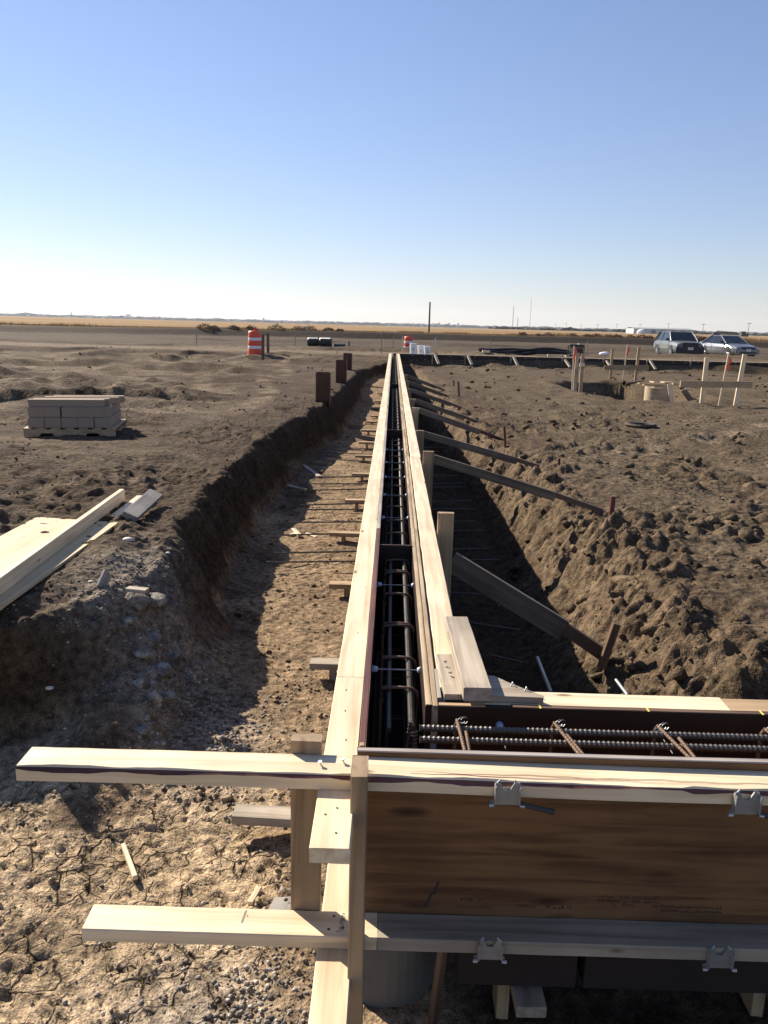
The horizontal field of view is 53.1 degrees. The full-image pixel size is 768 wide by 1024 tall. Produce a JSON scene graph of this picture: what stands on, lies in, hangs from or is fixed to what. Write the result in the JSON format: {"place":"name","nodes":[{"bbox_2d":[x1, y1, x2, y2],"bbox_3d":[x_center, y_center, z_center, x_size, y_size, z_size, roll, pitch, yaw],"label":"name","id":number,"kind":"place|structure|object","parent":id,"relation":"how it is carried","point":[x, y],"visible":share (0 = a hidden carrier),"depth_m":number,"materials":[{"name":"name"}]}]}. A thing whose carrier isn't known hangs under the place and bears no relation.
{"place":"outdoors","nodes":[
{"label":"outdoors","id":0,"kind":"place"},
{"bbox_2d":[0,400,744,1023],"bbox_3d":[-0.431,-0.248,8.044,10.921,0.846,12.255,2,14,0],"label":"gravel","id":1,"kind":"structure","parent":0,"point":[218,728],"depth_m":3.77,"materials":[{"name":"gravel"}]},
{"bbox_2d":[0,316,767,1023],"bbox_3d":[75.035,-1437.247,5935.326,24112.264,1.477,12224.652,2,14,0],"label":"ground","id":2,"kind":"structure","parent":0,"point":[34,646],"depth_m":5.34,"materials":[{"name":"soil"}]},
{"bbox_2d":[0,517,117,609],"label":"plywood sheet","id":3,"kind":"object","parent":2,"relation":"on","point":[19,542],"visible":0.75,"depth_m":4.78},
{"bbox_2d":[0,489,124,594],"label":"plank","id":4,"kind":"object","parent":3,"relation":"on","point":[20,569],"visible":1,"depth_m":4.64,"materials":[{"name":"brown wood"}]},
{"bbox_2d":[23,419,126,436],"bbox_3d":[-3.913,-1.083,9.820,1.061,0.103,0.982,-1,14,-10],"label":"pallet","id":5,"kind":"object","parent":2,"relation":"on","point":[61,431],"visible":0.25,"depth_m":9.38,"materials":[{"name":"brown wood"}]},
{"bbox_2d":[27,417,44,427],"bbox_3d":[-4.230,-1.113,9.424,0.186,0.122,0.300,-1,14,-10],"label":"concrete block","id":6,"kind":"object","parent":5,"relation":"on","point":[36,422],"depth_m":9.28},
{"bbox_2d":[27,407,43,416],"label":"concrete block","id":7,"kind":"object","parent":6,"relation":"on","point":[35,411],"depth_m":9.28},
{"bbox_2d":[28,399,104,406],"bbox_3d":[-3.876,-1.335,9.398,0.872,0.085,0.101,-1,14,-12],"label":"curb slab","id":8,"kind":"object","parent":7,"relation":"on","point":[66,402],"depth_m":9.35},
{"bbox_2d":[44,417,61,427],"bbox_3d":[-4.042,-1.116,9.458,0.186,0.122,0.300,-1,14,-10],"label":"concrete block","id":9,"kind":"object","parent":5,"relation":"on","point":[52,422],"depth_m":9.32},
{"bbox_2d":[44,407,61,416],"bbox_3d":[-4.050,-1.245,9.456,0.186,0.122,0.300,-1,14,-10],"label":"concrete block","id":10,"kind":"object","parent":9,"relation":"on","point":[52,411],"depth_m":9.31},
{"bbox_2d":[61,417,77,427],"bbox_3d":[-3.853,-1.120,9.492,0.186,0.122,0.300,-1,14,-10],"label":"concrete block","id":11,"kind":"object","parent":5,"relation":"on","point":[69,422],"depth_m":9.35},
{"bbox_2d":[61,407,77,416],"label":"concrete block","id":12,"kind":"object","parent":11,"relation":"on","point":[69,411],"depth_m":9.35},
{"bbox_2d":[77,417,94,427],"bbox_3d":[-3.668,-1.123,9.526,0.186,0.122,0.300,-1,14,-10],"label":"concrete block","id":13,"kind":"object","parent":5,"relation":"on","point":[86,422],"depth_m":9.39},
{"bbox_2d":[77,407,93,416],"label":"concrete block","id":14,"kind":"object","parent":13,"relation":"on","point":[85,411],"depth_m":9.38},
{"bbox_2d":[94,415,113,427],"bbox_3d":[-3.478,-1.127,9.561,0.186,0.122,0.300,-1,14,-11],"label":"concrete block","id":15,"kind":"object","parent":5,"relation":"on","point":[104,422],"depth_m":9.42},
{"bbox_2d":[93,405,112,416],"bbox_3d":[-3.492,-1.255,9.558,0.186,0.122,0.300,-1,14,-11],"label":"concrete block","id":16,"kind":"object","parent":15,"relation":"on","point":[106,411],"depth_m":9.42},
{"bbox_2d":[33,398,109,405],"bbox_3d":[-3.863,-1.365,9.519,0.882,0.085,0.101,-1,14,-12],"label":"curb slab","id":17,"kind":"object","parent":16,"relation":"on","point":[107,401],"depth_m":9.54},
{"bbox_2d":[113,412,117,423],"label":"concrete block","id":18,"kind":"object","parent":5,"relation":"on","point":[115,417],"depth_m":9.86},
{"bbox_2d":[110,404,116,413],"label":"concrete block","id":19,"kind":"object","parent":18,"relation":"on","point":[114,408],"depth_m":9.83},
{"bbox_2d":[44,396,119,403],"bbox_3d":[-3.824,-1.418,9.744,0.882,0.085,0.101,-1,14,-12],"label":"curb slab","id":20,"kind":"object","parent":19,"relation":"on","point":[114,400],"depth_m":9.74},
{"bbox_2d":[96,570,111,586],"bbox_3d":[-1.559,0.382,4.280,0.018,0.070,0.102,2,57,21],"label":"wood offcut","id":21,"kind":"object","parent":2,"relation":"on","point":[104,578],"visible":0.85,"depth_m":4.27,"materials":[{"name":"grey wood"}]},
{"bbox_2d":[110,495,141,516],"bbox_3d":[-1.925,-0.036,5.876,0.141,0.022,0.712,1,14,-1],"label":"short board","id":22,"kind":"object","parent":2,"relation":"on","point":[126,506],"visible":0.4,"depth_m":5.82,"materials":[{"name":"brown wood"}]},
{"bbox_2d":[121,843,137,880],"bbox_3d":[-0.978,1.339,2.947,0.019,0.020,0.210,-6,16,-29],"label":"wood scrap","id":23,"kind":"object","parent":2,"relation":"on","point":[130,865],"visible":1,"depth_m":2.93,"materials":[{"name":"brown wood"}]},
{"bbox_2d":[125,586,148,593],"bbox_3d":[-1.355,0.427,4.219,0.119,0.020,0.050,4,14,10],"label":"wood offcut","id":24,"kind":"object","parent":2,"relation":"on","point":[135,589],"visible":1,"depth_m":4.20,"materials":[{"name":"brown wood"}]},
{"bbox_2d":[122,489,162,521],"bbox_3d":[-1.810,-0.057,5.782,0.111,0.038,0.722,25,12,-8],"label":"short board","id":25,"kind":"object","parent":2,"relation":"on","point":[140,507],"visible":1,"depth_m":5.70,"materials":[{"name":"grey wood"}]},
{"bbox_2d":[122,592,180,735],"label":"rocks","id":26,"kind":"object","parent":2,"relation":"on","point":[141,602],"depth_m":4.16,"materials":[{"name":"stone"}]},
{"bbox_2d":[248,329,260,354],"bbox_3d":[-5.101,-6.688,30.343,0.740,1.055,0.740,2,14,0],"label":"traffic barrel","id":27,"kind":"object","parent":2,"relation":"on","point":[254,341],"visible":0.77,"depth_m":30.14,"materials":[{"name":"orange plastic"}]},
{"bbox_2d":[247,886,261,905],"bbox_3d":[-0.474,1.407,2.817,0.023,0.015,0.085,5,14,14],"label":"wood scrap","id":28,"kind":"object","parent":2,"relation":"on","point":[255,894],"visible":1,"depth_m":2.81,"materials":[{"name":"beige wood"}]},
{"bbox_2d":[231,804,290,827],"bbox_3d":[-0.136,1.257,3.132,0.962,0.038,0.090,2,14,3],"label":"form joist","id":29,"kind":"object","parent":2,"relation":"on","point":[261,815],"visible":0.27,"depth_m":3.12,"materials":[{"name":"brown wood"}]},
{"bbox_2d":[261,334,264,359],"bbox_3d":[-4.555,-6.160,28.921,0.101,1.034,0.100,2,14,0],"label":"wooden post","id":30,"kind":"object","parent":2,"relation":"on","point":[262,348],"visible":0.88,"depth_m":28.88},
{"bbox_2d":[268,886,290,909],"bbox_3d":[-0.338,1.421,2.832,0.121,0.012,0.174,5,14,15],"label":"wood scrap","id":31,"kind":"object","parent":2,"relation":"on","point":[278,903],"visible":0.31,"depth_m":2.79,"materials":[{"name":"grey wood"}]},
{"bbox_2d":[307,337,318,346],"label":"pipe coil","id":32,"kind":"object","parent":2,"relation":"on","point":[314,342],"visible":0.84,"depth_m":44.76,"materials":[{"name":"black plastic"}]},
{"bbox_2d":[316,371,330,409],"bbox_3d":[-1.191,-1.726,15.032,0.273,2.000,0.250,2,14,0],"label":"steel pile","id":33,"kind":"object","parent":2,"relation":"in","point":[323,386],"visible":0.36,"depth_m":14.85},
{"bbox_2d":[309,658,339,679],"bbox_3d":[-0.041,1.038,4.600,0.803,0.301,0.099,2,14,0],"label":"form joist","id":34,"kind":"object","parent":2,"relation":"on","point":[331,665],"visible":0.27,"depth_m":4.54,"materials":[{"name":"brown wood"}]},
{"bbox_2d":[319,337,331,346],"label":"pipe coil","id":35,"kind":"object","parent":2,"relation":"on","point":[322,340],"visible":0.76,"depth_m":44.64,"materials":[{"name":"black plastic"}]},
{"bbox_2d":[329,581,351,596],"bbox_3d":[-0.025,0.701,5.989,0.804,0.301,0.099,2,14,0],"label":"form joist","id":36,"kind":"object","parent":2,"relation":"on","point":[345,586],"visible":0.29,"depth_m":5.92,"materials":[{"name":"brown wood"}]},
{"bbox_2d":[336,359,346,382],"bbox_3d":[-1.111,-2.922,19.887,0.273,2.000,0.250,2,14,0],"label":"steel pile","id":37,"kind":"object","parent":2,"relation":"in","point":[341,370],"visible":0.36,"depth_m":19.70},
{"bbox_2d":[329,530,359,541],"bbox_3d":[-0.066,0.347,7.444,0.925,0.301,0.107,2,14,0],"label":"form joist","id":38,"kind":"object","parent":2,"relation":"on","point":[343,535],"visible":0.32,"depth_m":7.37,"materials":[{"name":"brown wood"}]},
{"bbox_2d":[283,530,483,535],"bbox_3d":[0.013,0.201,7.497,1.979,0.029,0.018,-1,14,-9],"label":"ground bar","id":39,"kind":"object","parent":38,"relation":"attached to","point":[328,533],"visible":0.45,"depth_m":7.39,"materials":[{"name":"metal"}]},
{"bbox_2d":[343,353,351,369],"bbox_3d":[-1.179,-4.099,24.747,0.273,2.000,0.250,2,14,0],"label":"steel pile","id":40,"kind":"object","parent":2,"relation":"in","point":[347,357],"visible":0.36,"depth_m":24.54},
{"bbox_2d":[345,498,364,508],"bbox_3d":[-0.018,0.007,8.848,0.863,0.301,0.096,1,14,-1],"label":"form joist","id":41,"kind":"object","parent":2,"relation":"on","point":[348,500],"visible":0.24,"depth_m":8.77,"materials":[{"name":"brown wood"}]},
{"bbox_2d":[300,500,470,505],"bbox_3d":[0.040,-0.106,8.762,1.996,0.029,0.018,-1,14,-11],"label":"ground bar","id":42,"kind":"object","parent":41,"relation":"attached to","point":[364,503],"visible":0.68,"depth_m":8.67,"materials":[{"name":"metal"}]},
{"bbox_2d":[308,353,410,1023],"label":"wall form","id":43,"kind":"object","parent":2,"relation":"on","point":[353,722],"depth_m":2.36,"materials":[{"name":"brown wood"}]},
{"bbox_2d":[378,356,418,748],"bbox_3d":[0.220,-2.573,16.327,0.132,0.434,29.050,2,14,0],"label":"rebar cage","id":44,"kind":"object","parent":43,"relation":"in","point":[407,656],"visible":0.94,"depth_m":3.25,"materials":[{"name":"metal"}]},
{"bbox_2d":[275,548,486,553],"bbox_3d":[-0.010,0.347,6.892,1.925,0.029,0.018,0,14,-8],"label":"ground bar","id":45,"kind":"object","parent":2,"relation":"on","point":[356,551],"visible":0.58,"depth_m":6.82,"materials":[{"name":"metal"}]},
{"bbox_2d":[266,559,499,562],"bbox_3d":[0.005,0.420,6.593,2.013,0.029,0.017,0,14,-6],"label":"ground bar","id":46,"kind":"object","parent":2,"relation":"on","point":[355,560],"visible":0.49,"depth_m":6.54,"materials":[{"name":"metal"}]},
{"bbox_2d":[289,520,476,522],"bbox_3d":[0.000,0.099,7.914,1.950,0.029,0.018,0,14,-6],"label":"ground bar","id":47,"kind":"object","parent":2,"relation":"on","point":[361,521],"visible":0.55,"depth_m":7.86,"materials":[{"name":"metal"}]},
{"bbox_2d":[0,379,767,1023],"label":"soil crumbs","id":48,"kind":"object","parent":2,"relation":"on","point":[258,901],"visible":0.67,"depth_m":4.70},
{"bbox_2d":[0,312,767,332],"bbox_3d":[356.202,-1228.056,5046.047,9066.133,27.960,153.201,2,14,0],"label":"tree belt","id":49,"kind":"object","parent":2,"relation":"on","point":[252,320],"visible":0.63,"depth_m":5026.52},
{"bbox_2d":[0,346,767,908],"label":"soil clods","id":50,"kind":"object","parent":2,"relation":"on","point":[678,672],"visible":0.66,"depth_m":5.73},
{"bbox_2d":[296,508,473,509],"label":"ground bar","id":51,"kind":"object","parent":2,"relation":"on","point":[363,509],"visible":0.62,"depth_m":8.50,"materials":[{"name":"metal"}]},
{"bbox_2d":[308,483,462,484],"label":"ground bar","id":52,"kind":"object","parent":2,"relation":"on","point":[367,483],"visible":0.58,"depth_m":9.76,"materials":[{"name":"metal"}]},
{"bbox_2d":[306,486,466,490],"bbox_3d":[0.054,-0.292,9.530,2.036,0.029,0.018,-1,14,-11],"label":"ground bar","id":53,"kind":"object","parent":2,"relation":"on","point":[366,488],"visible":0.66,"depth_m":9.45,"materials":[{"name":"metal"}]},
{"bbox_2d":[313,475,459,477],"bbox_3d":[0.052,-0.478,10.298,1.998,0.029,0.018,-1,14,-10],"label":"ground bar","id":54,"kind":"object","parent":2,"relation":"on","point":[368,476],"visible":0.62,"depth_m":10.20,"materials":[{"name":"metal"}]},
{"bbox_2d":[15,733,767,1023],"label":"wall form","id":55,"kind":"object","parent":2,"relation":"on","point":[490,855],"depth_m":1.95,"materials":[{"name":"brown wood"}]},
{"bbox_2d":[194,331,588,355],"bbox_3d":[0.437,-7.862,37.027,19.015,1.202,0.029,1,14,-2],"label":"wire fence","id":56,"kind":"object","parent":2,"relation":"on","point":[376,342],"visible":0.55,"depth_m":36.94,"materials":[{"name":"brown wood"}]},
{"bbox_2d":[363,950,434,1007],"bbox_3d":[0.012,1.393,2.529,0.316,0.400,0.316,2,14,0],"label":"concrete pile","id":57,"kind":"object","parent":2,"relation":"in","point":[396,978],"visible":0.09,"depth_m":2.40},
{"bbox_2d":[404,335,412,347],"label":"traffic barrel","id":58,"kind":"object","parent":2,"relation":"on","point":[408,340],"visible":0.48,"depth_m":44.21,"materials":[{"name":"orange plastic"}]},
{"bbox_2d":[410,343,416,353],"bbox_3d":[1.229,-6.841,32.285,0.304,0.480,0.304,2,14,0],"label":"pail","id":59,"kind":"object","parent":2,"relation":"on","point":[413,347],"visible":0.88,"depth_m":32.17,"materials":[{"name":"white plastic"}]},
{"bbox_2d":[396,354,452,748],"bbox_3d":[0.364,-2.593,16.582,0.139,0.603,29.324,2,14,0],"label":"wall form","id":60,"kind":"object","parent":2,"relation":"on","point":[431,609],"depth_m":3.44,"materials":[{"name":"brown wood"}]},
{"bbox_2d":[389,384,398,413],"bbox_3d":[0.188,-2.162,14.703,0.167,0.573,0.013,2,14,0],"label":"bulkhead board","id":61,"kind":"object","parent":60,"relation":"attached to","point":[393,386],"visible":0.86,"depth_m":14.69,"materials":[{"name":"brown wood"}]},
{"bbox_2d":[377,544,411,649],"bbox_3d":[0.052,0.444,3.951,0.167,0.573,0.013,2,14,0],"label":"bulkhead board","id":62,"kind":"object","parent":60,"relation":"attached to","point":[389,551],"visible":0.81,"depth_m":3.93,"materials":[{"name":"brown wood"}]},
{"bbox_2d":[386,430,402,482],"bbox_3d":[0.107,-0.596,8.241,0.167,0.574,0.013,2,14,0],"label":"bulkhead board","id":63,"kind":"object","parent":60,"relation":"attached to","point":[395,434],"visible":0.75,"depth_m":8.22,"materials":[{"name":"brown wood"}]},
{"bbox_2d":[372,665,420,673],"bbox_3d":[0.042,0.537,2.620,0.167,0.025,0.025,2,14,0],"label":"form tie","id":64,"kind":"object","parent":60,"relation":"attached to","point":[376,669],"visible":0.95,"depth_m":2.62,"materials":[{"name":"metal"}]},
{"bbox_2d":[436,654,462,699],"bbox_3d":[0.210,0.519,2.437,0.071,0.020,0.291,1,14,-2],"label":"scrap board","id":65,"kind":"object","parent":60,"relation":"on","point":[450,685],"visible":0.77,"depth_m":2.40,"materials":[{"name":"brown wood"}]},
{"bbox_2d":[445,616,491,700],"bbox_3d":[0.267,0.467,2.519,0.085,0.043,0.566,1,14,-1],"label":"timber block","id":66,"kind":"object","parent":60,"relation":"on","point":[473,680],"depth_m":2.42,"materials":[{"name":"brown wood"}]},
{"bbox_2d":[436,692,767,758],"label":"wall form","id":67,"kind":"object","parent":60,"relation":"attached to","point":[620,712],"depth_m":2.27,"materials":[{"name":"brown wood"}]},
{"bbox_2d":[488,676,543,702],"bbox_3d":[0.364,0.536,2.354,0.228,0.031,0.139,2,14,0],"label":"scrap board","id":68,"kind":"object","parent":67,"relation":"on","point":[504,691],"visible":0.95,"depth_m":2.30,"materials":[{"name":"brown wood"}]},
{"bbox_2d":[419,716,767,758],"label":"rebar cage","id":69,"kind":"object","parent":67,"relation":"in","point":[653,735],"visible":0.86,"depth_m":2.14,"materials":[{"name":"metal"}]},
{"bbox_2d":[404,374,444,390],"bbox_3d":[0.953,-2.680,17.784,1.013,0.967,0.089,2,14,0],"label":"form brace","id":70,"kind":"object","parent":2,"relation":"on","point":[406,377],"visible":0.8,"depth_m":17.68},
{"bbox_2d":[405,381,448,396],"bbox_3d":[0.948,-2.208,15.840,1.053,0.966,0.088,2,14,0],"label":"form brace","id":71,"kind":"object","parent":2,"relation":"on","point":[408,383],"visible":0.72,"depth_m":15.74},
{"bbox_2d":[407,388,464,408],"bbox_3d":[0.944,-1.736,13.896,1.094,0.967,0.089,2,14,0],"label":"form brace","id":72,"kind":"object","parent":2,"relation":"on","point":[410,391],"visible":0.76,"depth_m":13.80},
{"bbox_2d":[427,952,446,1023],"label":"wood strip","id":73,"kind":"object","parent":2,"relation":"on","point":[437,985],"visible":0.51,"depth_m":2.30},
{"bbox_2d":[409,398,481,422],"bbox_3d":[0.966,-1.273,11.982,1.202,0.971,0.088,0,14,-6],"label":"form brace","id":74,"kind":"object","parent":2,"relation":"on","point":[412,402],"visible":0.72,"depth_m":11.87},
{"bbox_2d":[412,407,503,440],"bbox_3d":[0.970,-0.865,10.194,1.249,1.021,0.087,0,14,-5],"label":"form brace","id":75,"kind":"object","parent":2,"relation":"on","point":[444,419],"visible":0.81,"depth_m":10.08,"materials":[{"name":"brown wood"}]},
{"bbox_2d":[450,592,485,595],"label":"ground bar","id":76,"kind":"object","parent":2,"relation":"on","point":[464,593],"visible":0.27,"depth_m":5.83,"materials":[{"name":"metal"}]},
{"bbox_2d":[416,430,537,467],"bbox_3d":[1.058,-0.356,8.186,1.470,0.983,0.091,3,14,6],"label":"form brace","id":77,"kind":"object","parent":2,"relation":"on","point":[421,435],"visible":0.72,"depth_m":8.11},
{"bbox_2d":[469,622,519,630],"bbox_3d":[0.462,0.745,5.305,0.959,0.029,0.018,7,15,20],"label":"ground bar","id":78,"kind":"object","parent":2,"relation":"on","point":[495,626],"visible":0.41,"depth_m":5.19,"materials":[{"name":"metal"}]},
{"bbox_2d":[489,654,522,663],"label":"ground bar","id":79,"kind":"object","parent":2,"relation":"on","point":[509,659],"visible":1,"depth_m":4.70,"materials":[{"name":"metal"}]},
{"bbox_2d":[422,451,603,512],"bbox_3d":[1.044,0.049,6.329,1.483,1.073,0.089,2,14,2],"label":"form brace","id":80,"kind":"object","parent":2,"relation":"on","point":[430,459],"visible":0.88,"depth_m":6.24,"materials":[{"name":"wood"}]},
{"bbox_2d":[492,985,546,1018],"bbox_3d":[0.418,1.464,2.725,0.131,0.261,0.887,2,14,0],"label":"form joist","id":81,"kind":"object","parent":2,"relation":"on","point":[528,1001],"visible":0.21,"depth_m":2.32,"materials":[{"name":"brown wood"}]},
{"bbox_2d":[454,953,577,987],"bbox_3d":[0.402,1.269,2.381,0.355,0.280,0.201,2,14,0],"label":"void carton","id":82,"kind":"object","parent":81,"relation":"on","point":[536,970],"visible":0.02,"depth_m":2.31,"materials":[{"name":"black"}]},
{"bbox_2d":[437,512,611,659],"bbox_3d":[0.756,0.554,4.203,0.975,1.079,0.099,4,14,12],"label":"form brace","id":83,"kind":"object","parent":2,"relation":"on","point":[509,597],"visible":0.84,"depth_m":4.17,"materials":[{"name":"brown wood"}]},
{"bbox_2d":[478,347,570,354],"bbox_3d":[6.611,-7.470,35.706,4.618,0.425,0.779,2,14,0],"label":"pipe pile","id":84,"kind":"object","parent":2,"relation":"on","point":[540,350],"visible":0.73,"depth_m":35.43,"materials":[{"name":"black plastic"}]},
{"bbox_2d":[536,656,552,691],"bbox_3d":[0.833,0.844,4.006,0.020,0.100,0.584,3,14,5],"label":"steel pipe","id":85,"kind":"object","parent":2,"relation":"on","point":[545,678],"visible":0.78,"depth_m":3.97,"materials":[{"name":"metal"}]},
{"bbox_2d":[571,346,576,389],"bbox_3d":[4.662,-3.035,19.033,0.102,2.106,0.045,2,14,0],"label":"stake","id":86,"kind":"object","parent":2,"relation":"on","point":[574,352],"visible":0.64,"depth_m":18.88,"materials":[{"name":"brown wood"}]},
{"bbox_2d":[567,343,584,356],"bbox_3d":[8.244,-6.952,32.992,0.632,0.570,0.399,2,14,0],"label":"site generator","id":87,"kind":"object","parent":2,"relation":"on","point":[579,348],"visible":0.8,"depth_m":32.84,"materials":[{"name":"black metal"}]},
{"bbox_2d":[573,353,579,390],"bbox_3d":[4.731,-2.958,19.078,0.096,1.936,0.040,2,14,0],"label":"stake","id":88,"kind":"object","parent":2,"relation":"on","point":[576,372],"visible":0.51,"depth_m":18.95,"materials":[{"name":"brown wood"}]},
{"bbox_2d":[393,353,767,366],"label":"wall form","id":89,"kind":"object","parent":2,"relation":"on","point":[519,358],"depth_m":30.90,"materials":[{"name":"brown wood"}]},
{"bbox_2d":[579,354,584,391],"bbox_3d":[4.780,-2.857,18.719,0.122,1.950,0.040,2,14,0],"label":"stake","id":90,"kind":"object","parent":2,"relation":"on","point":[581,374],"visible":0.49,"depth_m":18.59,"materials":[{"name":"brown wood"}]},
{"bbox_2d":[597,622,620,669],"bbox_3d":[1.182,0.705,4.039,0.041,0.262,0.032,14,13,-3],"label":"stake","id":91,"kind":"object","parent":2,"relation":"on","point":[613,632],"visible":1,"depth_m":4.03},
{"bbox_2d":[608,496,615,516],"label":"stake","id":92,"kind":"object","parent":2,"relation":"on","point":[612,504],"visible":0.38,"depth_m":5.83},
{"bbox_2d":[487,436,753,645],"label":"clods","id":93,"kind":"object","parent":2,"relation":"on","point":[747,533],"visible":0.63,"depth_m":5.11,"materials":[{"name":"soil"}]},
{"bbox_2d":[604,365,648,369],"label":"batter board","id":94,"kind":"object","parent":2,"relation":"on","point":[626,367],"visible":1,"depth_m":21.46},
{"bbox_2d":[487,325,767,335],"bbox_3d":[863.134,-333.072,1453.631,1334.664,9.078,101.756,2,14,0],"label":"tree belt","id":95,"kind":"object","parent":2,"relation":"on","point":[622,330],"visible":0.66,"depth_m":1435.34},
{"bbox_2d":[634,347,640,380],"bbox_3d":[7.229,-4.136,21.964,0.087,1.120,0.040,2,14,0],"label":"stake","id":96,"kind":"object","parent":2,"relation":"on","point":[637,362],"visible":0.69,"depth_m":21.91,"materials":[{"name":"brown wood"}]},
{"bbox_2d":[624,421,656,428],"bbox_3d":[3.823,-1.289,11.448,0.470,0.075,0.470,2,14,0],"label":"rubber ring","id":97,"kind":"object","parent":2,"relation":"on","point":[641,424],"visible":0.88,"depth_m":11.35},
{"bbox_2d":[644,384,669,401],"bbox_3d":[6.461,-2.415,18.267,0.600,1.200,0.600,2,14,0],"label":"pier form","id":98,"kind":"object","parent":2,"relation":"on","point":[662,394],"visible":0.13,"depth_m":17.93,"materials":[{"name":"cardboard"}]},
{"bbox_2d":[626,327,692,333],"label":"white shed","id":99,"kind":"structure","parent":2,"relation":"on","point":[648,330],"depth_m":601.24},
{"bbox_2d":[667,383,673,401],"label":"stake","id":100,"kind":"object","parent":2,"relation":"on","point":[670,393],"visible":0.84,"depth_m":17.49,"materials":[{"name":"brown wood"}]},
{"bbox_2d":[577,956,767,993],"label":"void carton","id":101,"kind":"object","parent":2,"relation":"on","point":[647,974],"visible":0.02,"depth_m":2.30,"materials":[{"name":"black"}]},
{"bbox_2d":[653,330,704,353],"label":"parked car","id":102,"kind":"object","parent":2,"relation":"on","point":[670,342],"visible":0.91,"depth_m":49.62,"materials":[{"name":"grey paint"}]},
{"bbox_2d":[699,357,708,402],"bbox_3d":[6.453,-2.580,15.500,0.093,1.053,0.040,2,14,0],"label":"stake","id":103,"kind":"object","parent":2,"relation":"on","point":[704,378],"visible":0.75,"depth_m":15.45,"materials":[{"name":"brown wood"}]},
{"bbox_2d":[718,353,731,405],"bbox_3d":[6.831,-2.580,15.396,0.173,1.205,0.045,2,14,0],"label":"stake","id":104,"kind":"object","parent":2,"relation":"on","point":[729,360],"visible":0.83,"depth_m":15.34,"materials":[{"name":"brown wood"}]},
{"bbox_2d":[699,335,759,356],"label":"parked car","id":105,"kind":"object","parent":2,"relation":"on","point":[726,344],"visible":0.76,"depth_m":50.34,"materials":[{"name":"silver metal"}]},
{"bbox_2d":[733,354,747,405],"bbox_3d":[7.172,-2.587,15.502,0.149,1.174,0.040,2,14,0],"label":"stake","id":106,"kind":"object","parent":2,"relation":"on","point":[740,378],"visible":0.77,"depth_m":15.45,"materials":[{"name":"brown wood"}]},
{"bbox_2d":[680,381,752,387],"bbox_3d":[6.484,-2.493,15.007,1.398,0.125,0.039,1,14,1],"label":"batter board","id":107,"kind":"object","parent":106,"relation":"attached to","point":[724,384],"visible":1,"depth_m":14.99,"materials":[{"name":"brown wood"}]},
{"bbox_2d":[740,993,767,1016],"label":"form joist","id":108,"kind":"object","parent":2,"relation":"on","point":[754,1003],"visible":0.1,"depth_m":2.37,"materials":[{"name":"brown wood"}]},
{"bbox_2d":[0,321,767,341],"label":"dry grass","id":109,"kind":"structure","parent":0,"point":[444,332],"depth_m":124.27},
{"bbox_2d":[0,0,767,332],"label":"sky","id":110,"kind":"structure","parent":0,"point":[604,163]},
{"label":"concrete block","id":111,"kind":"object","parent":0,"visible":0},
{"bbox_2d":[53,395,124,402],"bbox_3d":[-3.806,-1.462,9.924,0.861,0.085,0.100,-1,14,-12],"label":"curb slab","id":112,"kind":"object","parent":111,"relation":"on","point":[121,398],"depth_m":9.94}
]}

